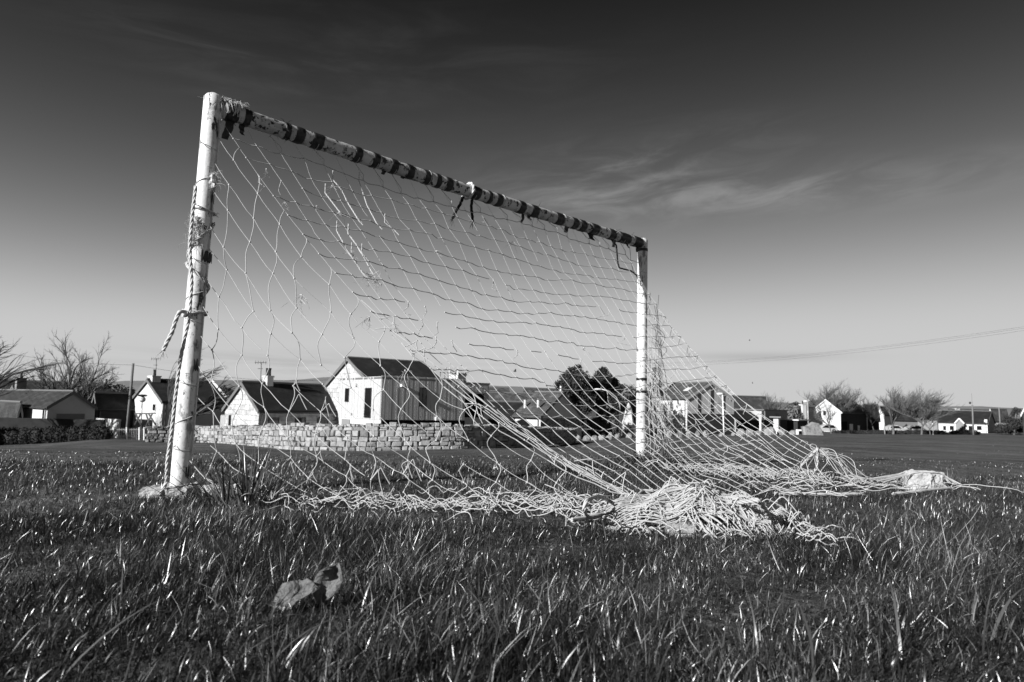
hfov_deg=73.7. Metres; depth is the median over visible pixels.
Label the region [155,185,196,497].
rope
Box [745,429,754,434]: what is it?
boulder
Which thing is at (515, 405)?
black lean to
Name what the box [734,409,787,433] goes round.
flat roofed block
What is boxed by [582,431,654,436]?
old wall
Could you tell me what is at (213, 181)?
frayed rag
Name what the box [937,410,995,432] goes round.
long bungalow
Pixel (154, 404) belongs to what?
window
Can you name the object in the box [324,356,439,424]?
house
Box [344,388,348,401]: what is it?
window
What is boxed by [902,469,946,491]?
stone
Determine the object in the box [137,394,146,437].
street lamp
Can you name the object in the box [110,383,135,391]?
shrub
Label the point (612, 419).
ivy
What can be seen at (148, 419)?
play frame
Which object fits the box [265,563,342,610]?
dry leaf
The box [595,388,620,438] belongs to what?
street lamp
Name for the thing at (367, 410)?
window
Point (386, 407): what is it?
clad annexe
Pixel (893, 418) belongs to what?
bare tree
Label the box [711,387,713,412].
window
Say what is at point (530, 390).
terrace
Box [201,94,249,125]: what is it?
rope bundle
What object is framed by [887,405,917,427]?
terrace house
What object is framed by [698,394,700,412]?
window
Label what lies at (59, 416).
garage door
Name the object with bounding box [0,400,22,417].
shed
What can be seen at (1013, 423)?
tree
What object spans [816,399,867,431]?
white house
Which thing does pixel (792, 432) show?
boulder
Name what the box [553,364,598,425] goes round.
pine tree
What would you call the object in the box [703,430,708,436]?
boulder
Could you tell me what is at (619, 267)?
hanging rope
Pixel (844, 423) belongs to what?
door
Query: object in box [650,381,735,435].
house
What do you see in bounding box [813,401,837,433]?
bare tree
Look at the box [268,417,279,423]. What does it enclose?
window
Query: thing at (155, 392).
white house
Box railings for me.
[110,427,144,439]
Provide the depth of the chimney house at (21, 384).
75.92 m
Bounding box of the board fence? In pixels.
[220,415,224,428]
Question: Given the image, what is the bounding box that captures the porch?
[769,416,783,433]
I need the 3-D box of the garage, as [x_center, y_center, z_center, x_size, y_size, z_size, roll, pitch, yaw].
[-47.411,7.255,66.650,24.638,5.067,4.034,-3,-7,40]
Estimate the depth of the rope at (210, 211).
3.24 m
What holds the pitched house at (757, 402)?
on the ground at (1002, 447)
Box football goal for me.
[169,92,647,485]
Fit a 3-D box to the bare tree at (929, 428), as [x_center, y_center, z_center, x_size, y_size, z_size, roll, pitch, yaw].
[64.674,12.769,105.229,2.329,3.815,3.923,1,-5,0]
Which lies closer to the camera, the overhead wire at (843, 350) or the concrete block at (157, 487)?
the concrete block at (157, 487)
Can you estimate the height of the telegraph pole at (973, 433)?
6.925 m
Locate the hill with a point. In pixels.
(137, 385)
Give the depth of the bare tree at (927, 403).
106.76 m
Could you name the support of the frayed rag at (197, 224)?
attached to the football goal
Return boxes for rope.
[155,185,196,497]
[157,309,207,358]
[185,222,214,293]
[191,206,218,217]
[611,240,638,277]
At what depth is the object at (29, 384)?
84.10 m
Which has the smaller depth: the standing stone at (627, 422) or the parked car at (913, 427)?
the standing stone at (627, 422)
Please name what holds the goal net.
on the ground at (1002, 447)
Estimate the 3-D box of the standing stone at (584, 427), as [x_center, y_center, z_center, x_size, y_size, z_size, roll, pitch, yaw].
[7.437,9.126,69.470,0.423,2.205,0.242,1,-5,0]
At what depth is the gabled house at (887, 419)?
149.95 m
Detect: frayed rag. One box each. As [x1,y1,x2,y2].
[181,225,203,251]
[184,211,207,237]
[209,171,227,192]
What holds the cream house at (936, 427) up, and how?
on the ground at (1002, 447)
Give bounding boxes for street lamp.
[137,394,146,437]
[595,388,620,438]
[717,393,724,433]
[803,400,808,423]
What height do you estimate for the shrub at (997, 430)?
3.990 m
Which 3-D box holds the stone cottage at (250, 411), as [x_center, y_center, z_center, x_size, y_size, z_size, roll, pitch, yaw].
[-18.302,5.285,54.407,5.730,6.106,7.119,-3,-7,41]
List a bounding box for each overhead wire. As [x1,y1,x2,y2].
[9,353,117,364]
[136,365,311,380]
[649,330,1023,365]
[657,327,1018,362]
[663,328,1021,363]
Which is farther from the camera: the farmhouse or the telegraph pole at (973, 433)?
the telegraph pole at (973, 433)
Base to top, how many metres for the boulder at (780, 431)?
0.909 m
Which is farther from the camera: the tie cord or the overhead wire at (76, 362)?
the overhead wire at (76, 362)
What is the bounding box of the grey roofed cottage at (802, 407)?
[797,401,817,422]
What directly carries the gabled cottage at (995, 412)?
on the ground at (1002, 447)
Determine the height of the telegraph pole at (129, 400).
6.241 m
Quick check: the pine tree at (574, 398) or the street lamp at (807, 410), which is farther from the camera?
the street lamp at (807, 410)
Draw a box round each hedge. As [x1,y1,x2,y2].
[0,424,113,444]
[832,429,947,433]
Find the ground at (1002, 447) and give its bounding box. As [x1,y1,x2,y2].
[0,409,1023,681]
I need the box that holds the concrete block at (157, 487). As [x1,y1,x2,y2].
[138,482,203,498]
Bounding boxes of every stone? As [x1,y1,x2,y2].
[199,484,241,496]
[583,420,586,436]
[622,403,634,436]
[663,518,708,537]
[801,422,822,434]
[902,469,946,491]
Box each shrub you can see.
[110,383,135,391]
[220,385,233,395]
[617,384,635,424]
[785,404,804,418]
[949,426,980,434]
[992,416,1022,433]
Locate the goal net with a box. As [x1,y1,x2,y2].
[173,120,1022,544]
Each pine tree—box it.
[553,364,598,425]
[588,366,625,435]
[647,367,666,413]
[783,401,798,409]
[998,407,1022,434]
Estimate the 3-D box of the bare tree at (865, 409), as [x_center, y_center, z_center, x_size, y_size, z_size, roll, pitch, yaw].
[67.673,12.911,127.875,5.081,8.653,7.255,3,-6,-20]
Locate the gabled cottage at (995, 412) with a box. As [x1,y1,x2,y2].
[989,408,1008,424]
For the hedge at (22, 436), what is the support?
on the ground at (1002, 447)
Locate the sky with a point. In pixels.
(798, 177)
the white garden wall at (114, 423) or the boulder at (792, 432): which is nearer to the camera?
the white garden wall at (114, 423)
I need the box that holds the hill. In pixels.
[68,377,1023,417]
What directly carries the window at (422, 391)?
in the clad annexe
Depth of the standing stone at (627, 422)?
72.28 m
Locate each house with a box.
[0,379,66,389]
[10,373,27,388]
[132,369,226,434]
[324,356,439,424]
[489,387,509,391]
[511,386,583,437]
[650,381,735,435]
[730,395,767,431]
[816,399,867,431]
[862,404,880,430]
[879,406,893,429]
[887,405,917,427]
[917,410,941,430]
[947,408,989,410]
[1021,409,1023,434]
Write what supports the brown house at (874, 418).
on the ground at (1002, 447)
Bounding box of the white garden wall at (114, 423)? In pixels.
[96,418,120,437]
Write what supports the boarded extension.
on the ground at (1002, 447)
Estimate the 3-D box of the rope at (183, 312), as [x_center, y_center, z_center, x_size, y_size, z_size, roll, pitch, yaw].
[-1.524,-0.026,3.151,0.113,0.265,0.254,0,-6,17]
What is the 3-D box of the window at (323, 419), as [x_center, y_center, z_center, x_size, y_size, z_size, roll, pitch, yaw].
[-15.012,6.345,54.232,0.047,0.550,0.981,-3,-7,41]
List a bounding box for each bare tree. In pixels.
[0,336,66,395]
[22,328,120,400]
[167,347,237,425]
[760,393,787,410]
[798,378,865,411]
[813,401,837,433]
[854,390,886,430]
[876,383,923,433]
[878,389,969,434]
[922,412,939,434]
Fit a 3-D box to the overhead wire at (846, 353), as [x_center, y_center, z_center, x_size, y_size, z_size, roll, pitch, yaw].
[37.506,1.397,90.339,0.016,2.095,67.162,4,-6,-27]
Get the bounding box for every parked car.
[820,424,838,430]
[883,425,901,430]
[898,425,924,430]
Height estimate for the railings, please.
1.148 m
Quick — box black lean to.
[488,400,527,425]
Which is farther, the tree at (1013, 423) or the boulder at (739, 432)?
the tree at (1013, 423)
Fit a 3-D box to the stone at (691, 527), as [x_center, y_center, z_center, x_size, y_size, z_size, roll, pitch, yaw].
[0.626,0.694,2.475,0.174,0.096,0.150,1,-5,0]
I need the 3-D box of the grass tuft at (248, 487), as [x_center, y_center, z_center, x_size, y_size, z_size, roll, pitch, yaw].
[-1.118,0.589,3.025,1.132,0.324,0.807,1,-5,0]
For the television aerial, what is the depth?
53.01 m
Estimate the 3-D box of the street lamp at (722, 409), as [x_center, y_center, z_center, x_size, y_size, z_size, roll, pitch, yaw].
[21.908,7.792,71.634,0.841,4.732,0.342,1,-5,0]
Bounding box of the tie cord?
[449,182,474,229]
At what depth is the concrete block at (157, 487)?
3.05 m
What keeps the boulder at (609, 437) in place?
on the ground at (1002, 447)
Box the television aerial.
[255,361,266,384]
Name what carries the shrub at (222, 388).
on the ground at (1002, 447)
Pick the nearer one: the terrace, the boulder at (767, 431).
the boulder at (767, 431)
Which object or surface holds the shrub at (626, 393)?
on the ground at (1002, 447)
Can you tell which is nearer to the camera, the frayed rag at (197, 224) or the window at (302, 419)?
the frayed rag at (197, 224)
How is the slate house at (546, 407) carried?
on the ground at (1002, 447)
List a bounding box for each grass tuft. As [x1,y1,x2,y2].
[134,445,365,510]
[494,455,693,477]
[559,446,764,471]
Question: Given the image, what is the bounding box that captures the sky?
[0,0,1023,407]
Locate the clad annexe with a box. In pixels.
[338,375,465,426]
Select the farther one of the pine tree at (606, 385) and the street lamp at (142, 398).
the pine tree at (606, 385)
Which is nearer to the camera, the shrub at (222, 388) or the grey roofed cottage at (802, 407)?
the shrub at (222, 388)
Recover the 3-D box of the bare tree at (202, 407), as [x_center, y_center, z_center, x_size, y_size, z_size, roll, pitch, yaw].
[-25.027,4.488,56.660,6.465,8.046,3.983,4,-6,-30]
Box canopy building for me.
[787,419,810,433]
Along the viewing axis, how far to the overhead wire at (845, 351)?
82.56 m
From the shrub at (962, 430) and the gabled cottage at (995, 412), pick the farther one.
the gabled cottage at (995, 412)
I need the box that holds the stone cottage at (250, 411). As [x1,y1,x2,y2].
[221,368,337,425]
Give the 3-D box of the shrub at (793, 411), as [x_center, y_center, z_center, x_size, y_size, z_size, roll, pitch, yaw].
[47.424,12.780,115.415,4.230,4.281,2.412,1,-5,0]
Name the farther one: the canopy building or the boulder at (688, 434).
the canopy building
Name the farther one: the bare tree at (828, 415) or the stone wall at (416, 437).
the bare tree at (828, 415)
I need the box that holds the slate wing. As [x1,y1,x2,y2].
[489,392,533,400]
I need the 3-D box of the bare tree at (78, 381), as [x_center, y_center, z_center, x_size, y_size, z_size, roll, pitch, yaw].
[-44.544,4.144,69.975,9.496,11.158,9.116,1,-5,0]
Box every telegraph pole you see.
[125,363,133,438]
[969,393,974,434]
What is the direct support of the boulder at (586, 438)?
on the ground at (1002, 447)
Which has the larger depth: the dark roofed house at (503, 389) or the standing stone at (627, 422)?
the dark roofed house at (503, 389)
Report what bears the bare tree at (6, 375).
on the ground at (1002, 447)
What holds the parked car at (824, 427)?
on the ground at (1002, 447)
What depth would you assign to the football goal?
3.48 m
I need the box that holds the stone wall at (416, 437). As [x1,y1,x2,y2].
[144,422,576,450]
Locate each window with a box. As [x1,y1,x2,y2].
[152,403,155,410]
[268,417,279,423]
[295,417,305,422]
[317,417,328,423]
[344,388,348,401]
[364,388,371,417]
[418,387,426,406]
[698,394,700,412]
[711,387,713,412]
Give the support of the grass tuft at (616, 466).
on the ground at (1002, 447)
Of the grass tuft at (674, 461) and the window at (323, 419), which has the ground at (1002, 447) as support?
the grass tuft at (674, 461)
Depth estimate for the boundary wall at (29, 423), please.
56.22 m
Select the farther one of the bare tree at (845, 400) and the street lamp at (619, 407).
the bare tree at (845, 400)
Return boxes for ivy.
[587,413,619,436]
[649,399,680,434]
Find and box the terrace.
[523,387,555,392]
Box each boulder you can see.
[583,435,590,440]
[606,435,612,439]
[685,432,692,436]
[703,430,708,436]
[736,428,744,435]
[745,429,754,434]
[764,426,775,434]
[777,428,785,434]
[788,430,795,434]
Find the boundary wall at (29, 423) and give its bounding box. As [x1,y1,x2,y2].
[0,417,104,429]
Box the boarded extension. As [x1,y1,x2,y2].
[464,382,489,424]
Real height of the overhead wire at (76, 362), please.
2.474 m
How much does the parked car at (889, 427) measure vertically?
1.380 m
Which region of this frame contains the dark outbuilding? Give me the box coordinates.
[91,391,134,434]
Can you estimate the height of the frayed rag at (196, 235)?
0.183 m
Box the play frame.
[133,413,155,426]
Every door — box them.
[56,414,84,418]
[842,421,846,429]
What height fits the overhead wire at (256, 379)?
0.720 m
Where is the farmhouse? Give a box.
[80,379,111,401]
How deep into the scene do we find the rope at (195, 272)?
3.22 m
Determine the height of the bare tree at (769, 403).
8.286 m
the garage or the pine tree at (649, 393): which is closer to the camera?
the garage
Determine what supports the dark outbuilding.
on the ground at (1002, 447)
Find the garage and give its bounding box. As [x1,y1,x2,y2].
[0,389,97,418]

